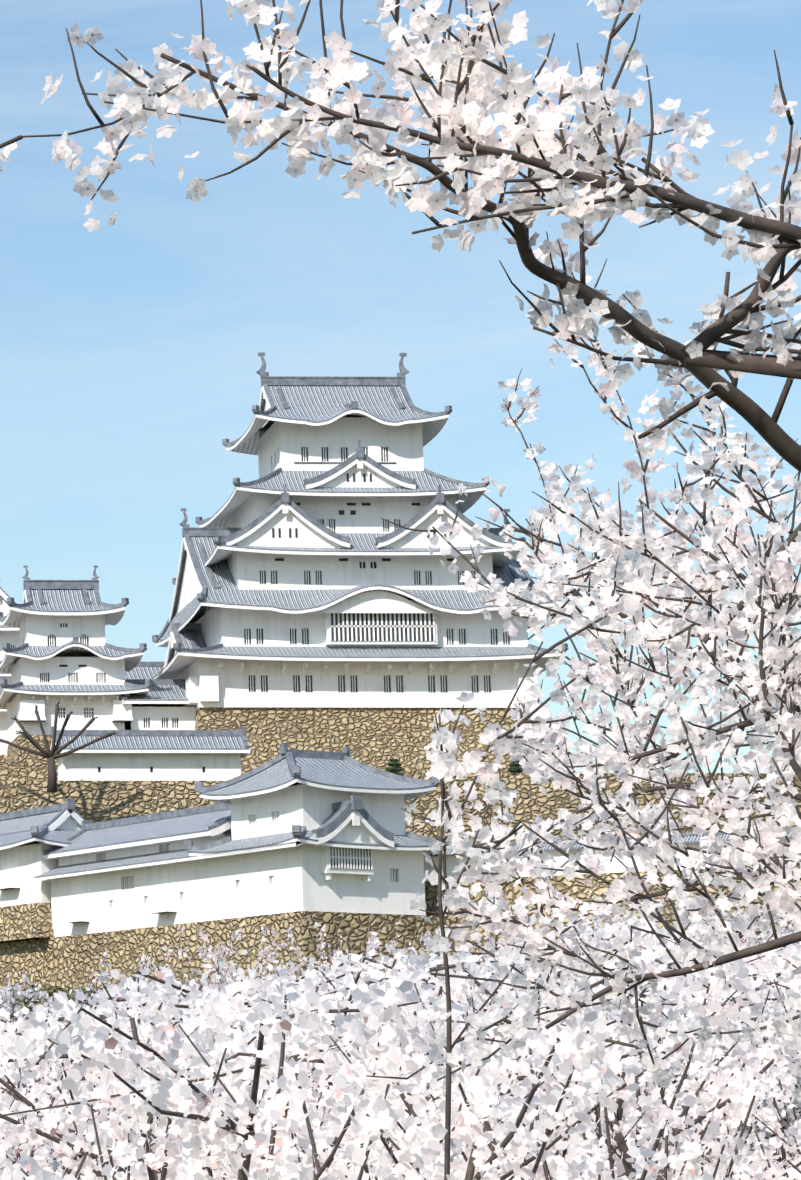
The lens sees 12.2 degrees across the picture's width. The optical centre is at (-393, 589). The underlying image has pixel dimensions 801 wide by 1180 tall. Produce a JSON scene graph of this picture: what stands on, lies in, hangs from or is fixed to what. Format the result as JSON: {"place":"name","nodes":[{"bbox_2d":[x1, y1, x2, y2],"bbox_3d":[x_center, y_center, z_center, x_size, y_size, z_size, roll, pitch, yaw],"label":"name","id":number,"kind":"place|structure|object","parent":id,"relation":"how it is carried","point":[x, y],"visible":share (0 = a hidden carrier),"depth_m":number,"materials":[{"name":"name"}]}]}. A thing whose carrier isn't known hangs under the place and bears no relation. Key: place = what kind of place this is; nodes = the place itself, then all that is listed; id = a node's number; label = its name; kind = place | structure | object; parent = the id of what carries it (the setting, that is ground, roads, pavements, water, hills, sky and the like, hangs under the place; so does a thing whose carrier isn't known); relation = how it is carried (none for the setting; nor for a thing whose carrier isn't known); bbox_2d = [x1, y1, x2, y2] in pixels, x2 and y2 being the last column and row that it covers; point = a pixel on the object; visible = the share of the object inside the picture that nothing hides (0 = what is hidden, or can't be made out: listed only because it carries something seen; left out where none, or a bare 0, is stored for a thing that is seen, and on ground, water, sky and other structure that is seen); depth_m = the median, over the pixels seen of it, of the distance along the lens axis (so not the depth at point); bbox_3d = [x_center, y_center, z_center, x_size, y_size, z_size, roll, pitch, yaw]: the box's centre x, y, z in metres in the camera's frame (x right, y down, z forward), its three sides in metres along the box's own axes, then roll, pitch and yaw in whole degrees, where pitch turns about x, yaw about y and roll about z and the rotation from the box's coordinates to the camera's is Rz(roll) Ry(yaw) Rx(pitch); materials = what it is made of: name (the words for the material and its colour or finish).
{"place":"outdoors","nodes":[
{"label":"outdoors","id":0,"kind":"place"},
{"bbox_2d":[108,924,287,1013],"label":"cherry tree","id":1,"kind":"object","parent":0,"point":[227,967],"depth_m":192.74,"materials":[{"name":"white plant"}]},
{"bbox_2d":[0,0,800,772],"label":"sky","id":2,"kind":"structure","parent":0,"point":[129,348],"materials":[{"name":"blue"}]},
{"bbox_3d":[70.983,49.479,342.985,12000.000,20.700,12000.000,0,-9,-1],"label":"ground","id":3,"kind":"structure","parent":0,"visible":0},
{"bbox_2d":[0,972,19,1034],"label":"cherry tree","id":4,"kind":"object","parent":3,"relation":"on","point":[8,976],"depth_m":195.66,"materials":[{"name":"white plant"}]},
{"bbox_2d":[0,991,96,1170],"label":"cherry tree","id":5,"kind":"object","parent":3,"relation":"on","point":[8,1009],"depth_m":56.57,"materials":[{"name":"white plant"}]},
{"bbox_2d":[4,983,113,1098],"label":"cherry tree","id":6,"kind":"object","parent":3,"relation":"on","point":[49,990],"visible":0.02,"depth_m":117.34,"materials":[{"name":"white plant"}]},
{"bbox_2d":[0,952,151,1103],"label":"cherry tree","id":7,"kind":"object","parent":3,"relation":"on","point":[15,992],"depth_m":67.23,"materials":[{"name":"white plant"}]},
{"bbox_2d":[2,982,222,1174],"bbox_3d":[4.760,9.573,54.935,9.934,7.747,13.032,5,-10,-26],"label":"cherry tree","id":8,"kind":"object","parent":3,"relation":"on","point":[55,1166],"depth_m":53.43,"materials":[{"name":"white plant"}]},
{"bbox_2d":[0,1095,385,1179],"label":"cherry tree","id":9,"kind":"object","parent":3,"relation":"on","point":[303,1131],"visible":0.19,"depth_m":14.73,"materials":[{"name":"white plant"}]},
{"bbox_2d":[0,902,457,1006],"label":"stone wall","id":10,"kind":"structure","parent":3,"relation":"on","point":[30,943],"depth_m":246.91,"materials":[{"name":"beige stone"}]},
{"bbox_2d":[0,798,84,906],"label":"castle building","id":11,"kind":"structure","parent":10,"relation":"on","point":[28,837],"depth_m":267.14,"materials":[{"name":"paint"}]},
{"bbox_2d":[34,803,317,936],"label":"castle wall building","id":12,"kind":"structure","parent":10,"relation":"on","point":[142,871],"depth_m":254.28,"materials":[{"name":"paint"}]},
{"bbox_2d":[183,743,450,919],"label":"corner turret","id":13,"kind":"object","parent":10,"relation":"on","point":[362,854],"visible":0.96,"depth_m":239.67,"materials":[{"name":"paint"}]},
{"bbox_2d":[0,960,491,1179],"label":"cherry tree","id":14,"kind":"object","parent":3,"relation":"on","point":[253,975],"visible":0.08,"depth_m":19.70,"materials":[{"name":"white plant"}]},
{"bbox_2d":[1,922,523,1172],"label":"cherry tree","id":15,"kind":"object","parent":3,"relation":"on","point":[47,1147],"visible":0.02,"depth_m":42.66,"materials":[{"name":"white plant"}]},
{"bbox_2d":[200,926,409,995],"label":"cherry tree","id":16,"kind":"object","parent":3,"relation":"on","point":[270,956],"depth_m":181.86,"materials":[{"name":"white plant"}]},
{"bbox_2d":[291,918,488,989],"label":"cherry tree","id":17,"kind":"object","parent":3,"relation":"on","point":[371,939],"depth_m":188.75,"materials":[{"name":"white plant"}]},
{"bbox_2d":[0,0,800,1179],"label":"cherry tree","id":18,"kind":"object","parent":3,"relation":"on","point":[458,124],"visible":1,"depth_m":8.37,"materials":[{"name":"white plant"}]},
{"bbox_2d":[0,909,800,1179],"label":"cherry tree","id":19,"kind":"object","parent":3,"relation":"on","point":[577,1047],"visible":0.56,"depth_m":11.75,"materials":[{"name":"white plant"}]},
{"bbox_2d":[0,960,800,1179],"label":"cherry tree","id":20,"kind":"object","parent":3,"relation":"on","point":[179,1146],"visible":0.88,"depth_m":10.56,"materials":[{"name":"white plant"}]},
{"bbox_2d":[0,726,800,843],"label":"castle wall","id":21,"kind":"structure","parent":3,"relation":"on","point":[120,774],"depth_m":307.69,"materials":[{"name":"paint"}]},
{"bbox_2d":[0,587,19,761],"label":"small inui keep","id":22,"kind":"structure","parent":21,"relation":"on","point":[10,635],"depth_m":369.41,"materials":[{"name":"paint"}]},
{"bbox_2d":[0,700,116,792],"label":"bare tree","id":23,"kind":"object","parent":21,"relation":"on","point":[53,754],"visible":1,"depth_m":303.11,"materials":[{"name":"brown wood"}]},
{"bbox_2d":[0,565,152,761],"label":"keep","id":24,"kind":"structure","parent":21,"relation":"on","point":[67,656],"depth_m":339.97,"materials":[{"name":"paint"}]},
{"bbox_2d":[0,662,197,780],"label":"castle building","id":25,"kind":"structure","parent":21,"relation":"on","point":[159,706],"depth_m":338.75,"materials":[{"name":"paint"}]},
{"bbox_2d":[152,352,567,776],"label":"keep","id":26,"kind":"structure","parent":21,"relation":"on","point":[319,603],"depth_m":340.02,"materials":[{"name":"paint"}]},
{"bbox_2d":[385,758,403,775],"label":"clipped pine","id":27,"kind":"object","parent":21,"relation":"on","point":[392,764],"visible":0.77,"depth_m":309.71,"materials":[{"name":"green plant"}]},
{"bbox_2d":[507,759,524,772],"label":"clipped pine","id":28,"kind":"object","parent":21,"relation":"on","point":[515,765],"visible":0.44,"depth_m":309.76,"materials":[{"name":"green plant"}]},
{"bbox_2d":[0,928,800,1179],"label":"cherry tree","id":29,"kind":"object","parent":3,"relation":"on","point":[158,1012],"visible":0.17,"depth_m":14.72,"materials":[{"name":"white plant"}]},
{"bbox_2d":[0,920,800,1179],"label":"cherry tree","id":30,"kind":"object","parent":3,"relation":"on","point":[766,1154],"visible":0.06,"depth_m":16.11,"materials":[{"name":"white plant"}]},
{"bbox_2d":[1,908,800,1179],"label":"cherry tree","id":31,"kind":"object","parent":3,"relation":"on","point":[458,991],"visible":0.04,"depth_m":17.80,"materials":[{"name":"white plant"}]},
{"bbox_2d":[2,953,800,1179],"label":"cherry tree","id":32,"kind":"object","parent":3,"relation":"on","point":[757,1165],"visible":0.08,"depth_m":14.45,"materials":[{"name":"white plant"}]},
{"bbox_2d":[315,916,532,991],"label":"cherry tree","id":33,"kind":"object","parent":3,"relation":"on","point":[412,951],"depth_m":194.29,"materials":[{"name":"white plant"}]},
{"bbox_2d":[52,957,796,1173],"bbox_3d":[6.086,4.793,20.014,7.440,6.017,6.995,0,-9,-1],"label":"cherry tree","id":34,"kind":"object","parent":3,"relation":"on","point":[312,960],"visible":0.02,"depth_m":23.00,"materials":[{"name":"white plant"}]},
{"bbox_2d":[190,949,749,1154],"bbox_3d":[9.851,7.995,43.485,8.369,7.202,7.690,0,-9,-1],"label":"cherry tree","id":35,"kind":"object","parent":3,"relation":"on","point":[245,952],"depth_m":43.44,"materials":[{"name":"white plant"}]},
{"bbox_2d":[357,1084,596,1179],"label":"cherry tree","id":36,"kind":"object","parent":3,"relation":"on","point":[362,1175],"visible":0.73,"depth_m":12.50,"materials":[{"name":"white plant"}]},
{"bbox_2d":[383,959,604,1047],"bbox_3d":[15.414,10.430,63.161,6.416,8.661,8.461,-3,-10,19],"label":"cherry tree","id":37,"kind":"object","parent":3,"relation":"on","point":[390,962],"depth_m":63.59,"materials":[{"name":"white plant"}]},
{"bbox_2d":[490,887,674,995],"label":"cherry tree","id":38,"kind":"object","parent":3,"relation":"on","point":[535,911],"depth_m":181.75,"materials":[{"name":"white plant"}]},
{"bbox_2d":[417,901,800,1157],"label":"cherry tree","id":39,"kind":"object","parent":3,"relation":"on","point":[758,1129],"visible":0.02,"depth_m":63.31,"materials":[{"name":"white plant"}]},
{"bbox_2d":[424,827,800,990],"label":"clay wall","id":40,"kind":"structure","parent":3,"relation":"on","point":[574,888],"depth_m":236.57,"materials":[{"name":"paint"}]},
{"bbox_2d":[490,896,800,1175],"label":"cherry tree","id":41,"kind":"object","parent":3,"relation":"on","point":[608,917],"depth_m":55.27,"materials":[{"name":"white plant"}]},
{"bbox_2d":[547,882,798,1035],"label":"cherry tree","id":42,"kind":"object","parent":3,"relation":"on","point":[736,906],"depth_m":174.47,"materials":[{"name":"white plant"}]},
{"bbox_2d":[620,893,797,1021],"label":"cherry tree","id":43,"kind":"object","parent":3,"relation":"on","point":[742,937],"depth_m":184.29,"materials":[{"name":"white plant"}]}
]}

